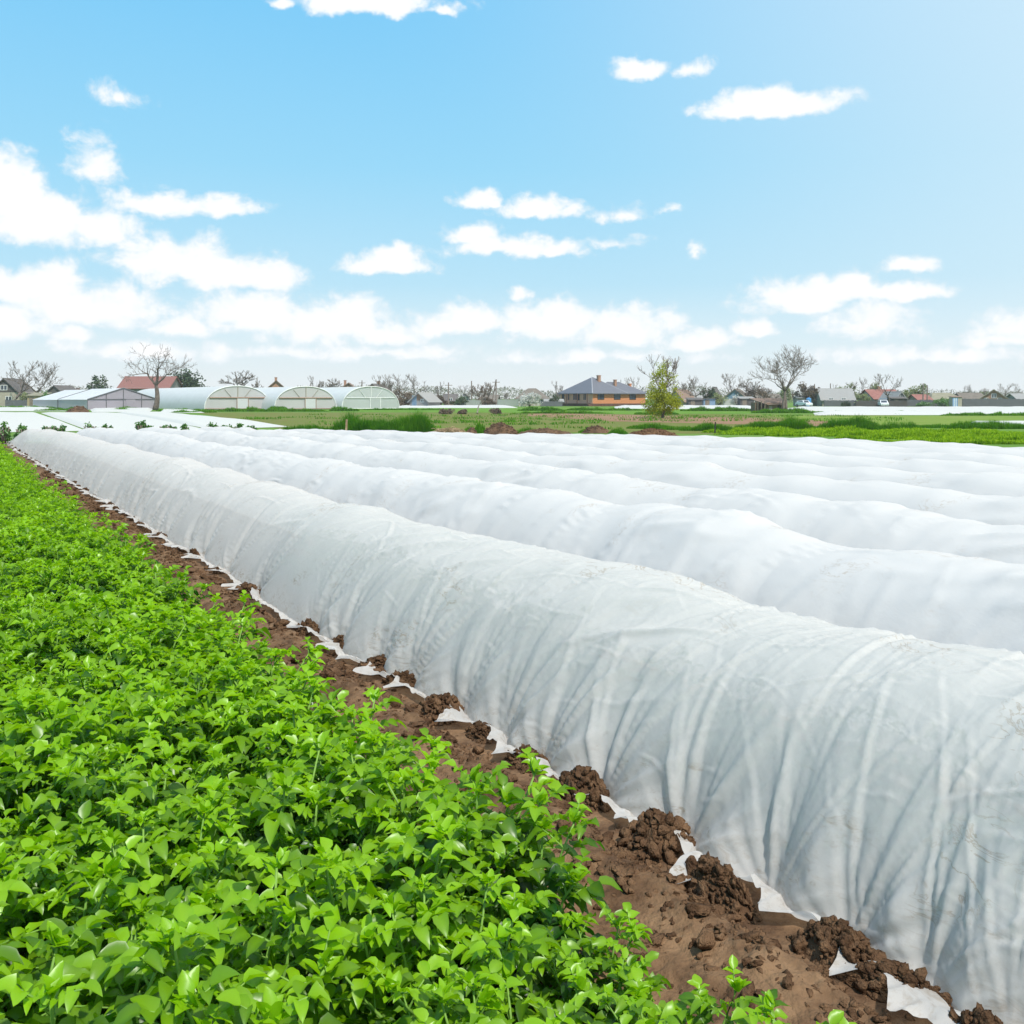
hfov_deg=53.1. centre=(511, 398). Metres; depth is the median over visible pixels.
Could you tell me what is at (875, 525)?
fleece tunnel
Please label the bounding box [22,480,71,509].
potato plant
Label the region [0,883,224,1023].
potato plant
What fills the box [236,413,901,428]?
fallow weeds
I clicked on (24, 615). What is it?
potato plant
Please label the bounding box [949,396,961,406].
booth
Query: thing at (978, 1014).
soil mound
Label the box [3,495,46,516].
potato plant
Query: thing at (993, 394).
house
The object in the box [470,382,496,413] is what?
bare tree
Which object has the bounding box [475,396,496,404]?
brown bush
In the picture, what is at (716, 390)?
house
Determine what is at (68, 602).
potato plant
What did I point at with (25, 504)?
potato plant
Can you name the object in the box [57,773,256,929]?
potato plant
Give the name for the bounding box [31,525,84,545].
potato plant
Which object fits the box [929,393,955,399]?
house
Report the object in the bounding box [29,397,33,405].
door
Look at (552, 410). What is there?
verge grass
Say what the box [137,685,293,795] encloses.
potato plant
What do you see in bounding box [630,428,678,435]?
soil heap
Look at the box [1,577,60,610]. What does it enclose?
potato plant
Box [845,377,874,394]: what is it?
bare tree
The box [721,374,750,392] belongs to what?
bare tree
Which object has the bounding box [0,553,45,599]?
potato plant
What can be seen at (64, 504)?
potato plant
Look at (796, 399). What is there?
shed
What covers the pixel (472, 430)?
soil heap
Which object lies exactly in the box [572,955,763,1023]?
potato plant
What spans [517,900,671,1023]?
potato plant
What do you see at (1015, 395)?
house
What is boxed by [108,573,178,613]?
potato plant
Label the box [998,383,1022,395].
bare tree
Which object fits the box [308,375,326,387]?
bare tree
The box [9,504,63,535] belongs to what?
potato plant
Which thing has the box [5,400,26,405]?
fence
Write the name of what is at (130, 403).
door
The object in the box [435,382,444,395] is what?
bare tree
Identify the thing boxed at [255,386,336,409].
arched greenhouse
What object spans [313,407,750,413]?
grass strip
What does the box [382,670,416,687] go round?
soil mound
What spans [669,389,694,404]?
house
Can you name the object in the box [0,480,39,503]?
potato plant
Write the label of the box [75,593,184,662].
potato plant
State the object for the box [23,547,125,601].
potato plant
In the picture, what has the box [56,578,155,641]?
potato plant
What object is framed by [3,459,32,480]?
potato plant
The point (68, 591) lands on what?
potato plant
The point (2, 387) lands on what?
window
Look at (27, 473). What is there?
potato plant
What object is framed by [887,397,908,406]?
shed
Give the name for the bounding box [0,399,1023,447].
ground
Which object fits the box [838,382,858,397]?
pale tree
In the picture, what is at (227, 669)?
potato plant
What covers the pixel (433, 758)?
potato plant
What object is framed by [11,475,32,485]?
potato plant
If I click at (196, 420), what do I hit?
flat cover
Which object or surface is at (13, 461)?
potato plant
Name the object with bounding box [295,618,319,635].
soil mound
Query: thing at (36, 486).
potato plant
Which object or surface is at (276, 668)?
potato plant
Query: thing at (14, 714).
potato plant
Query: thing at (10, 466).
potato plant
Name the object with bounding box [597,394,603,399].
window
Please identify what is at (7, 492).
potato plant
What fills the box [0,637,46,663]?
potato plant
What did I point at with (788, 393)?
pale tree
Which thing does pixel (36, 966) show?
potato plant
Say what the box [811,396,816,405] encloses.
house
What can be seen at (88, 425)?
weed plant
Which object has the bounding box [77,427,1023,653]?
fleece tunnel
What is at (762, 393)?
brown bush
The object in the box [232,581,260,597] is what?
soil mound
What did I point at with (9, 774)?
potato plant
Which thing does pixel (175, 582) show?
potato plant
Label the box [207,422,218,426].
weed plant
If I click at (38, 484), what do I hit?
potato plant
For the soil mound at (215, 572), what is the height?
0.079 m
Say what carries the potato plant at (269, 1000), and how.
on the soil strip at (676, 966)
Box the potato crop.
[0,448,590,1023]
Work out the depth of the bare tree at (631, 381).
250.91 m
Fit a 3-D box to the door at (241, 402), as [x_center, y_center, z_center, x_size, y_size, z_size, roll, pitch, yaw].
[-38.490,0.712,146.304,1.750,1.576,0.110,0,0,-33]
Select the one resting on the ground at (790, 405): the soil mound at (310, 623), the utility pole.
the utility pole
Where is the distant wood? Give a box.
[36,382,1022,402]
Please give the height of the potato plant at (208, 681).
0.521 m
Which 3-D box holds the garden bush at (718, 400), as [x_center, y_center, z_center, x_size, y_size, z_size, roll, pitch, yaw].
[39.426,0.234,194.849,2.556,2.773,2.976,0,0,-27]
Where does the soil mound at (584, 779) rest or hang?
on the soil strip at (676, 966)
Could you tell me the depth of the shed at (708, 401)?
192.00 m
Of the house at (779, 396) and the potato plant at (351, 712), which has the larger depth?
the house at (779, 396)
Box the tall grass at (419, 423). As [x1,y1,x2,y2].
[281,408,1023,433]
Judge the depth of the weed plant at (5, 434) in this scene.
35.14 m
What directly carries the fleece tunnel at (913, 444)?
on the tilled field
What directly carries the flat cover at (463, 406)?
on the ground at (790, 405)
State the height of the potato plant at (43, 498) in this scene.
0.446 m
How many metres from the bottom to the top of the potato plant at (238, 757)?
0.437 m
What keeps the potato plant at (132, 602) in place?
on the soil strip at (676, 966)
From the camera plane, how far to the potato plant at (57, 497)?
12.15 m
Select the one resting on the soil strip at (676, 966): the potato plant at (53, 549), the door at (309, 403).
the potato plant at (53, 549)
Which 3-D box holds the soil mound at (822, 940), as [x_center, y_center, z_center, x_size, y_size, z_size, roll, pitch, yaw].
[0.921,1.538,2.895,0.240,0.134,0.309,0,0,-28]
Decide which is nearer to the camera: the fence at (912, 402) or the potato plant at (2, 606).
the potato plant at (2, 606)
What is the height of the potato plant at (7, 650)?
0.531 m
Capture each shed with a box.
[25,393,50,405]
[407,392,442,405]
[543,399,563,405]
[686,398,703,404]
[702,398,716,404]
[737,397,753,405]
[749,398,782,410]
[793,396,804,405]
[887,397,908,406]
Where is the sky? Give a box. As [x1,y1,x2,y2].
[0,0,1023,398]
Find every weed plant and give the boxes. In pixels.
[0,421,13,443]
[10,423,27,438]
[42,425,56,429]
[56,424,66,431]
[83,422,96,428]
[134,420,149,429]
[180,423,189,429]
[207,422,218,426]
[233,423,243,427]
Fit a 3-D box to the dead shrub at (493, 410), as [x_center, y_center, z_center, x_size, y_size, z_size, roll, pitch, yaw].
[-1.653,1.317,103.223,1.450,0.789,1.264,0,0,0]
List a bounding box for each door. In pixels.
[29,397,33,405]
[126,398,134,407]
[237,398,248,407]
[305,398,315,407]
[370,398,380,408]
[412,396,416,405]
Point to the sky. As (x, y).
(522, 194)
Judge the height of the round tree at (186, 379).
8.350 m
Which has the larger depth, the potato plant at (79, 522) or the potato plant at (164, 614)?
the potato plant at (79, 522)
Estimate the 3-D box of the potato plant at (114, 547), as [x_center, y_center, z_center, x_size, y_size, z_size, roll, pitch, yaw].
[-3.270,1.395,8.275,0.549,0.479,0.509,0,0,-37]
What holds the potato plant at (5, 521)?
on the soil strip at (676, 966)
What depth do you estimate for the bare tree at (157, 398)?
139.76 m
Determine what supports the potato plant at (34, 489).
on the soil strip at (676, 966)
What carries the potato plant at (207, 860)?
on the soil strip at (676, 966)
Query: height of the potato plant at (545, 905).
0.542 m
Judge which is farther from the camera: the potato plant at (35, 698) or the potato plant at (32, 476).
the potato plant at (32, 476)
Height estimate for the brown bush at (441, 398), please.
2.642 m
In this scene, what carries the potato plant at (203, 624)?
on the soil strip at (676, 966)
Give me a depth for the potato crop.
1.94 m
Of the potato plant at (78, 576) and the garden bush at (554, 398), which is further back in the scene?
the garden bush at (554, 398)
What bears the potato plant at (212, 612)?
on the soil strip at (676, 966)
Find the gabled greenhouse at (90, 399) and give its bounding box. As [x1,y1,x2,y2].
[33,388,154,409]
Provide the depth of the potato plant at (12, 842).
2.93 m
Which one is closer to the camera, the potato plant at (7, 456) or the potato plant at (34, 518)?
the potato plant at (34, 518)
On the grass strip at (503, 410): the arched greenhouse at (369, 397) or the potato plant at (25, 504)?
the arched greenhouse at (369, 397)
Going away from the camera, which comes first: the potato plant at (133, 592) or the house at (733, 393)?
the potato plant at (133, 592)
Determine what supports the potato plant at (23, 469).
on the soil strip at (676, 966)
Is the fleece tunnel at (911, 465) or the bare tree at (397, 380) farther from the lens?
the bare tree at (397, 380)
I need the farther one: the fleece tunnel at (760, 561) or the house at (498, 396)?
the house at (498, 396)
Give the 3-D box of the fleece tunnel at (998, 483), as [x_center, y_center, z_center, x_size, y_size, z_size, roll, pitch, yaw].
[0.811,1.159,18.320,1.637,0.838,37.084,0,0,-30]
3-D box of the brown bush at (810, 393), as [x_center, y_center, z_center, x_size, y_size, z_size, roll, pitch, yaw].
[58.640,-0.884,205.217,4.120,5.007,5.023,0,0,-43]
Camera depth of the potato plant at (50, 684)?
4.52 m
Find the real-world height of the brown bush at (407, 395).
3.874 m
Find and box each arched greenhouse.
[138,386,265,409]
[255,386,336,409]
[321,386,399,408]
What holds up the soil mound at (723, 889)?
on the soil strip at (676, 966)
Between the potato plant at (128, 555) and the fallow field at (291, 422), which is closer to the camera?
the potato plant at (128, 555)
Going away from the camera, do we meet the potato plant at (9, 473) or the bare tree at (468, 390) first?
the potato plant at (9, 473)
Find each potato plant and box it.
[0,452,18,461]
[0,460,27,471]
[0,467,14,484]
[0,470,15,489]
[0,474,31,495]
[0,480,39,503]
[0,487,14,508]
[0,487,39,519]
[0,490,32,514]
[0,495,20,524]
[0,504,17,525]
[0,514,19,526]
[0,516,47,540]
[0,520,45,544]
[0,526,46,562]
[0,527,36,550]
[0,532,51,582]
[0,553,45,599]
[0,557,74,616]
[0,558,52,600]
[0,591,75,637]
[0,592,106,668]
[0,597,23,633]
[0,608,110,687]
[0,630,38,685]
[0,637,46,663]
[0,642,70,724]
[0,648,90,714]
[0,651,148,764]
[0,668,56,765]
[0,673,202,817]
[0,684,46,765]
[0,688,101,820]
[0,724,109,874]
[0,732,50,813]
[0,800,106,1001]
[0,810,98,898]
[0,834,159,1022]
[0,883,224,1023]
[1,456,26,469]
[1,478,25,494]
[1,499,43,528]
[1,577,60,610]
[2,497,36,514]
[2,584,66,630]
[2,593,60,633]
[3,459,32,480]
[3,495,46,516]
[7,497,60,532]
[8,463,38,481]
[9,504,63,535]
[9,715,173,853]
[10,513,78,539]
[10,537,88,566]
[11,468,39,480]
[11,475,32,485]
[12,499,49,524]
[13,477,55,493]
[13,479,57,502]
[14,601,99,651]
[16,510,53,534]
[16,796,271,1014]
[18,535,102,587]
[20,471,39,484]
[20,512,57,531]
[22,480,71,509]
[22,481,50,503]
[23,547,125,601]
[26,492,59,505]
[26,658,119,736]
[27,486,68,507]
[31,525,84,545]
[31,735,253,884]
[32,555,128,605]
[34,499,83,528]
[35,492,76,509]
[35,528,98,557]
[41,493,82,525]
[43,494,87,517]
[43,507,89,534]
[43,668,137,723]
[49,506,97,519]
[51,512,119,541]
[53,504,95,533]
[55,514,98,534]
[55,575,142,614]
[56,511,124,548]
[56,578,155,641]
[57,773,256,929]
[58,597,146,650]
[59,514,105,532]
[59,554,91,575]
[63,522,134,553]
[63,579,127,608]
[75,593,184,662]
[78,547,163,577]
[80,541,128,557]
[81,609,209,693]
[83,533,157,577]
[91,556,166,594]
[92,539,133,555]
[92,611,187,687]
[98,548,152,568]
[101,845,370,1023]
[102,627,218,725]
[104,564,186,602]
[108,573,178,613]
[113,653,229,738]
[119,660,238,761]
[122,563,215,618]
[130,590,199,628]
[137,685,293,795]
[139,593,233,647]
[141,877,321,1019]
[146,590,275,674]
[147,610,231,665]
[152,722,272,835]
[164,613,287,701]
[179,723,394,944]
[185,753,305,867]
[193,651,338,770]
[205,655,282,697]
[209,636,328,730]
[214,664,357,798]
[238,685,415,839]
[254,824,417,983]
[256,720,430,865]
[263,803,510,1023]
[268,724,474,921]
[314,860,566,1023]
[345,747,585,948]
[396,950,632,1023]
[418,792,622,1014]
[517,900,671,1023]
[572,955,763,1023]
[731,989,856,1023]
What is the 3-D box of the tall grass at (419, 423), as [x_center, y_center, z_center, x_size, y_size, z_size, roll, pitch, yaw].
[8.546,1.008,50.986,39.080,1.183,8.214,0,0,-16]
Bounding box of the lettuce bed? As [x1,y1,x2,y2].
[701,425,1023,443]
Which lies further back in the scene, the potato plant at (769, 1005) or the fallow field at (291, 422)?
the fallow field at (291, 422)
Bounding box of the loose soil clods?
[36,471,914,1023]
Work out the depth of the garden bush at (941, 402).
194.97 m
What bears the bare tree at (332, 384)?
on the ground at (790, 405)
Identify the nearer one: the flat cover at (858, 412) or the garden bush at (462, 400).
the flat cover at (858, 412)
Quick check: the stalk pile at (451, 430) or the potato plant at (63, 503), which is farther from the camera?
the stalk pile at (451, 430)
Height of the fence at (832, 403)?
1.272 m
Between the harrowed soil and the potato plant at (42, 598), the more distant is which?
the harrowed soil
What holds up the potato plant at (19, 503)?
on the soil strip at (676, 966)
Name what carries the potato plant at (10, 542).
on the soil strip at (676, 966)
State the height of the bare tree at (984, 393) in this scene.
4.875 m
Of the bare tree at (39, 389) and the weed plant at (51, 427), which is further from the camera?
the bare tree at (39, 389)
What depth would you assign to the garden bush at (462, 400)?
194.50 m
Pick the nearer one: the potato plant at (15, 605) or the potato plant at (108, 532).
the potato plant at (15, 605)
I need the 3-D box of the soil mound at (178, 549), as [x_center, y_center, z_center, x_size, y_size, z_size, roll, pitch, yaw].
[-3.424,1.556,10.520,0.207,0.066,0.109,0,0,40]
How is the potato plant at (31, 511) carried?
on the soil strip at (676, 966)
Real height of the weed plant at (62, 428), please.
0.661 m
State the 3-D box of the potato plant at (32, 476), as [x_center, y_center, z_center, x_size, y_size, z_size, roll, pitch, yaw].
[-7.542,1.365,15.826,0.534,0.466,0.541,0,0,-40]
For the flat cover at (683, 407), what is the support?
on the ground at (790, 405)
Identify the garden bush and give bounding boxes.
[19,392,27,399]
[453,396,468,404]
[548,393,559,401]
[698,388,715,397]
[712,392,728,404]
[841,401,851,406]
[854,393,870,404]
[916,401,932,406]
[932,397,948,406]
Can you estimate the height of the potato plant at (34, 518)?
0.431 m
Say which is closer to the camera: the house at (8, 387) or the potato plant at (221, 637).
the potato plant at (221, 637)
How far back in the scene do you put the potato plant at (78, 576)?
6.73 m
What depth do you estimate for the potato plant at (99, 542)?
8.07 m
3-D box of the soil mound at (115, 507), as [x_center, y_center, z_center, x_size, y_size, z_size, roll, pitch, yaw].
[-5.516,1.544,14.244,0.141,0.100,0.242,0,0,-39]
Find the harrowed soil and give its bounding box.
[528,414,827,425]
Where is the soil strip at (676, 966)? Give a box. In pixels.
[0,442,932,1023]
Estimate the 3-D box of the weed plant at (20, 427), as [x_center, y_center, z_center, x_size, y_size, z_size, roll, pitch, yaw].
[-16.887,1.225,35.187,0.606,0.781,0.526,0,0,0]
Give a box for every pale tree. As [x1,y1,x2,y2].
[778,386,792,402]
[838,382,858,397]
[903,387,912,399]
[909,383,928,394]
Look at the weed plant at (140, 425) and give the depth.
40.16 m
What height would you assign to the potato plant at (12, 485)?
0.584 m
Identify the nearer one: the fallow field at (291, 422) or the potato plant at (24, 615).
the potato plant at (24, 615)
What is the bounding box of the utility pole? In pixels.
[491,379,499,404]
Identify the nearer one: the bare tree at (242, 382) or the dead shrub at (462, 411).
the dead shrub at (462, 411)
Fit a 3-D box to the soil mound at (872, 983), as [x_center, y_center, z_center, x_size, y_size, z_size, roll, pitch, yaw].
[1.024,1.544,2.729,0.317,0.102,0.154,0,0,29]
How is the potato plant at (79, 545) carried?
on the soil strip at (676, 966)
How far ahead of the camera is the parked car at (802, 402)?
187.35 m
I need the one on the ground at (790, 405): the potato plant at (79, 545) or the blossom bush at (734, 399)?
the blossom bush at (734, 399)
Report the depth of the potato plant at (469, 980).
2.12 m
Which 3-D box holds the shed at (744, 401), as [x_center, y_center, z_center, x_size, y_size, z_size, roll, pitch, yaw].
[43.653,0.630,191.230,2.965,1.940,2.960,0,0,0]
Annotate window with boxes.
[0,385,6,389]
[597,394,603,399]
[614,394,620,399]
[629,394,635,399]
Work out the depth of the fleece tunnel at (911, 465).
15.46 m
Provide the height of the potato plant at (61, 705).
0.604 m
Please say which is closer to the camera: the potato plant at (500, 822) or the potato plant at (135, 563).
the potato plant at (500, 822)
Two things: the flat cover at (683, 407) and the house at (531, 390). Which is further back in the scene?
the house at (531, 390)
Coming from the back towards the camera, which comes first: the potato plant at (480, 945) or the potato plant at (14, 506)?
the potato plant at (14, 506)
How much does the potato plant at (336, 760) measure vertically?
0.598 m
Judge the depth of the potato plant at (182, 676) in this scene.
4.08 m
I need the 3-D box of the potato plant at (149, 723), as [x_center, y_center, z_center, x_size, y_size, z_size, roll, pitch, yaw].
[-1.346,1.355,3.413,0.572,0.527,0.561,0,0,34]
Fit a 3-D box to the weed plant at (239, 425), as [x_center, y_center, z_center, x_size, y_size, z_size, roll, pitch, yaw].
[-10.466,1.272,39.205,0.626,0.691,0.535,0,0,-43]
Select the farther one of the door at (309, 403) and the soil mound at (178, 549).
the door at (309, 403)
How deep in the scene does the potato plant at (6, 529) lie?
8.89 m
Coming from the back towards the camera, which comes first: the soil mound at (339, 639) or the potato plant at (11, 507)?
the potato plant at (11, 507)
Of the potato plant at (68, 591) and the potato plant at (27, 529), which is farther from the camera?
the potato plant at (27, 529)
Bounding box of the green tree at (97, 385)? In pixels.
[86,374,112,388]
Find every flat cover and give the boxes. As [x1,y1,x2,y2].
[0,406,57,410]
[0,412,81,431]
[42,412,198,430]
[91,408,151,411]
[118,412,286,427]
[161,409,203,412]
[400,405,516,407]
[614,405,750,408]
[790,406,1023,410]
[814,410,1023,414]
[975,421,1023,423]
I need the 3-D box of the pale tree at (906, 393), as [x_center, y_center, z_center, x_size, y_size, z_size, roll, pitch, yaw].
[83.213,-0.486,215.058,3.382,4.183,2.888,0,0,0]
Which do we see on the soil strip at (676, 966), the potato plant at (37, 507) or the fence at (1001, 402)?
the potato plant at (37, 507)
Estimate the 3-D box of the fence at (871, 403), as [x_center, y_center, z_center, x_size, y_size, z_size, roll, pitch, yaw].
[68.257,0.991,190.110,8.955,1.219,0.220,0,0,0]
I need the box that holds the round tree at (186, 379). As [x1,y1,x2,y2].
[170,368,205,387]
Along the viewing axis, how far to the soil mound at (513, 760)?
4.39 m
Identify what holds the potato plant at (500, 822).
on the soil strip at (676, 966)
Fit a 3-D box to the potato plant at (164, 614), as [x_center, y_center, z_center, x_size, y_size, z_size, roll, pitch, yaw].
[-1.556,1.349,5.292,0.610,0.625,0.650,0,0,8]
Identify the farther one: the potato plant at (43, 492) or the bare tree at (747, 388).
the bare tree at (747, 388)
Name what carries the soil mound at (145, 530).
on the soil strip at (676, 966)
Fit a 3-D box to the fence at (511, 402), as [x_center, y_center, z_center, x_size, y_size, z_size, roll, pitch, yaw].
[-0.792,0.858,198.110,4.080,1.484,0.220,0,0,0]
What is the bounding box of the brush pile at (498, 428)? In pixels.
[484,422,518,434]
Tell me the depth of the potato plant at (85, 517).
9.79 m
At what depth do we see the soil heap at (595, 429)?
46.79 m
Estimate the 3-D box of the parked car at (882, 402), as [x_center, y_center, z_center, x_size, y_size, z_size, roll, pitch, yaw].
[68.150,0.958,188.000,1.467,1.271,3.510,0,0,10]
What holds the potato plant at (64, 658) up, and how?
on the soil strip at (676, 966)
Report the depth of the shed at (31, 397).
180.00 m
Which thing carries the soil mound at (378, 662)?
on the soil strip at (676, 966)
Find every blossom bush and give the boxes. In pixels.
[518,392,542,406]
[730,394,739,404]
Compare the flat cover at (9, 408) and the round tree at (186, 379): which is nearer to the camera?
the flat cover at (9, 408)
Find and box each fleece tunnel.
[6,429,1023,1023]
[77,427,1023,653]
[139,427,1023,563]
[199,426,1023,524]
[275,429,1023,496]
[361,430,1023,473]
[446,432,1023,466]
[523,433,1023,457]
[607,433,1023,450]
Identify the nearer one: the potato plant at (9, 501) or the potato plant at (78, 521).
the potato plant at (78, 521)
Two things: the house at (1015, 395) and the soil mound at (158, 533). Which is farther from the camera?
the house at (1015, 395)
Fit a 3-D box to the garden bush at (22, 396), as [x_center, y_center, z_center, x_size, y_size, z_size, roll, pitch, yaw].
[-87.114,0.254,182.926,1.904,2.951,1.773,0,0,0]
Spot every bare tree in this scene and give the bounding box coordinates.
[1,360,57,399]
[24,363,63,392]
[119,343,193,409]
[217,370,263,387]
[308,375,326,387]
[318,378,341,387]
[372,375,394,390]
[380,374,409,395]
[398,377,429,394]
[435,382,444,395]
[458,385,479,396]
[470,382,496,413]
[551,381,562,396]
[623,377,638,387]
[674,374,711,396]
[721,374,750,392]
[735,380,765,396]
[747,344,818,409]
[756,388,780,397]
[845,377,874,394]
[871,374,901,400]
[964,384,986,394]
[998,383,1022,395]
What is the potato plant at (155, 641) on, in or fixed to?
on the soil strip at (676, 966)
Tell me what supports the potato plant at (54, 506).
on the soil strip at (676, 966)
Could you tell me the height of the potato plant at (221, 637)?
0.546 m
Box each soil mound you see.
[112,506,120,512]
[133,521,145,528]
[140,527,151,533]
[151,532,167,538]
[175,547,185,552]
[187,548,199,558]
[209,566,223,574]
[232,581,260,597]
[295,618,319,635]
[332,634,343,648]
[355,654,386,675]
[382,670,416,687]
[419,692,464,725]
[465,720,493,743]
[504,743,549,773]
[555,765,610,814]
[616,807,695,865]
[684,851,762,924]
[788,914,886,978]
[835,958,952,1007]
[948,1002,1002,1023]
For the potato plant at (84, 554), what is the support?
on the soil strip at (676, 966)
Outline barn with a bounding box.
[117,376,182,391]
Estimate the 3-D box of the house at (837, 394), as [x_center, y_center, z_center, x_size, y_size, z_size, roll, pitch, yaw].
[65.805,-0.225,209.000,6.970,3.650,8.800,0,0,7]
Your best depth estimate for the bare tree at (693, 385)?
199.40 m
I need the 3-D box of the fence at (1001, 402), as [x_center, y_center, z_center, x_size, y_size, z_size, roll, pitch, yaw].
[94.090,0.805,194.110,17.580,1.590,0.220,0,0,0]
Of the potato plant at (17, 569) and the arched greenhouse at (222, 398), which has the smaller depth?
the potato plant at (17, 569)
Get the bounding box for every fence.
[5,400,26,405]
[457,399,481,404]
[497,399,517,405]
[540,401,561,406]
[724,398,754,404]
[824,400,854,405]
[855,400,903,406]
[907,399,948,405]
[962,398,1023,406]
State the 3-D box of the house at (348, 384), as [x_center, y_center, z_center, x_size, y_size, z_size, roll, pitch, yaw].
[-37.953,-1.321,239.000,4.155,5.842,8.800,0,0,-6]
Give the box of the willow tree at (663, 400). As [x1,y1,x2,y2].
[638,354,683,417]
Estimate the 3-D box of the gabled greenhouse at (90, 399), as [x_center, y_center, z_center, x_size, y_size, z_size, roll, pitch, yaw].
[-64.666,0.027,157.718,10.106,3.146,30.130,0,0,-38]
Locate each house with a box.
[0,378,35,405]
[47,385,75,393]
[268,377,283,386]
[343,380,354,386]
[370,381,390,390]
[443,394,457,404]
[481,395,500,404]
[514,388,549,405]
[557,375,647,405]
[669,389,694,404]
[691,391,706,397]
[711,387,720,404]
[721,389,745,404]
[754,394,782,402]
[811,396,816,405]
[815,388,856,405]
[856,386,895,405]
[878,391,907,400]
[908,394,932,399]
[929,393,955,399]
[955,393,983,398]
[979,389,1008,398]
[1006,393,1023,398]
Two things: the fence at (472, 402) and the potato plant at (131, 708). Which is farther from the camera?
the fence at (472, 402)
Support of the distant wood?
on the ground at (790, 405)
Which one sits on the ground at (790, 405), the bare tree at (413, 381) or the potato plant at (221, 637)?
the bare tree at (413, 381)
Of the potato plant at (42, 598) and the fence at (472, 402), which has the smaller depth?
the potato plant at (42, 598)
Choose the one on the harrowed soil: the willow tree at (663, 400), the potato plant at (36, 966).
the willow tree at (663, 400)
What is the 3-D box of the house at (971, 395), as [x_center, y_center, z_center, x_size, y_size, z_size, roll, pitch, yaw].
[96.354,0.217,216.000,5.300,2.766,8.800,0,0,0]
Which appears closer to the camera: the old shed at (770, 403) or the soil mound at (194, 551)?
the soil mound at (194, 551)
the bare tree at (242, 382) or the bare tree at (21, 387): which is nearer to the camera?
the bare tree at (21, 387)
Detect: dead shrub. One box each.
[439,408,454,413]
[457,409,467,413]
[488,408,501,413]
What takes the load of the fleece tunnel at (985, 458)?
on the tilled field
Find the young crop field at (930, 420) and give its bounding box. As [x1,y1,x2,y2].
[759,415,1023,424]
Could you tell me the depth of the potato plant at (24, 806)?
3.20 m
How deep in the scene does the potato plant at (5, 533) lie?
8.76 m
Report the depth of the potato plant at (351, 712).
3.65 m
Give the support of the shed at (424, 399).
on the grass strip at (503, 410)
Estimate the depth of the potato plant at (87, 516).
10.47 m
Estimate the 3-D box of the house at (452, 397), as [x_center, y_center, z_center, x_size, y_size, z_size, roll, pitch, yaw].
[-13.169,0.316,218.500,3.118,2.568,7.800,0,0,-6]
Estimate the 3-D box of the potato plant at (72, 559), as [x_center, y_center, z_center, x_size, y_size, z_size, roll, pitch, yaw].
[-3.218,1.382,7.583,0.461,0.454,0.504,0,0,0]
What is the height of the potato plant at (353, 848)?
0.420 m
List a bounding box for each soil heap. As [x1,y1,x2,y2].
[66,406,88,411]
[466,427,476,433]
[518,428,571,433]
[582,425,608,432]
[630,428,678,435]
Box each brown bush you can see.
[392,388,412,405]
[437,395,447,404]
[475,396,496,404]
[744,386,770,402]
[791,381,818,400]
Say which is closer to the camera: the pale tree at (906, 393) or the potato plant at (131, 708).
the potato plant at (131, 708)
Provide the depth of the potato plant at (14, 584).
6.93 m
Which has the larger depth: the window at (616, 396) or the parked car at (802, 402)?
the window at (616, 396)
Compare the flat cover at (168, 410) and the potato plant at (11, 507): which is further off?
the flat cover at (168, 410)
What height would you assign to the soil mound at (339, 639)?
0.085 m
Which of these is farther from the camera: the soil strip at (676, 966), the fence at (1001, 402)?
the fence at (1001, 402)
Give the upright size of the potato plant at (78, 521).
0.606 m
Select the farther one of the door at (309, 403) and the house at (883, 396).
the house at (883, 396)
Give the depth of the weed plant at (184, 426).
40.16 m
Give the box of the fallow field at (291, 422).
[200,412,894,433]
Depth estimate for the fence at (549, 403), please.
200.00 m
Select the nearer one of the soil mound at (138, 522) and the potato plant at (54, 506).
the potato plant at (54, 506)
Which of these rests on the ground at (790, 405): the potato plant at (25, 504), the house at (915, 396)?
the house at (915, 396)
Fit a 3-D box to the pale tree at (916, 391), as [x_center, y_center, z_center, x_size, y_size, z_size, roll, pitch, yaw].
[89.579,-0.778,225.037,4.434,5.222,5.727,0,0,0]
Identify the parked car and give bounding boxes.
[795,400,812,406]
[877,400,888,406]
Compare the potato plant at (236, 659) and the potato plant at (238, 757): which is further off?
the potato plant at (236, 659)
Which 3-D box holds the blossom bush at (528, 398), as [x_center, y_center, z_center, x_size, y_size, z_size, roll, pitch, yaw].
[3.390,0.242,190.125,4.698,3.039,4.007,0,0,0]
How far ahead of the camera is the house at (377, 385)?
229.14 m
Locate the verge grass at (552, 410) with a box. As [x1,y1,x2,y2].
[0,405,1023,415]
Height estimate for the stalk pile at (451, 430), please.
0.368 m
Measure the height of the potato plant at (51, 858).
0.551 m
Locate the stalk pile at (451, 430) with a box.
[431,426,469,432]
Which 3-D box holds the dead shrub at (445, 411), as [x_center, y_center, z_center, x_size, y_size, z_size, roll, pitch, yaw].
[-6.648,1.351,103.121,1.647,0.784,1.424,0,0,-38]
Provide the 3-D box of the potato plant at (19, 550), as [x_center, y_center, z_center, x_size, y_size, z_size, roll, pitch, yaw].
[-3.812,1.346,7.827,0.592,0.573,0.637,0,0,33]
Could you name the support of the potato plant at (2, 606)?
on the soil strip at (676, 966)
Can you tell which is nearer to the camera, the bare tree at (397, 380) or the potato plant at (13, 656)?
the potato plant at (13, 656)
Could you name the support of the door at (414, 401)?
in the shed at (424, 399)
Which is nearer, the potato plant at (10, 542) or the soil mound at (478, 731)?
the soil mound at (478, 731)
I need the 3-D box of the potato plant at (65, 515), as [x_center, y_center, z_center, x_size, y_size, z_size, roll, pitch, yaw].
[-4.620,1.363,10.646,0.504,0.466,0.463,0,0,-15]

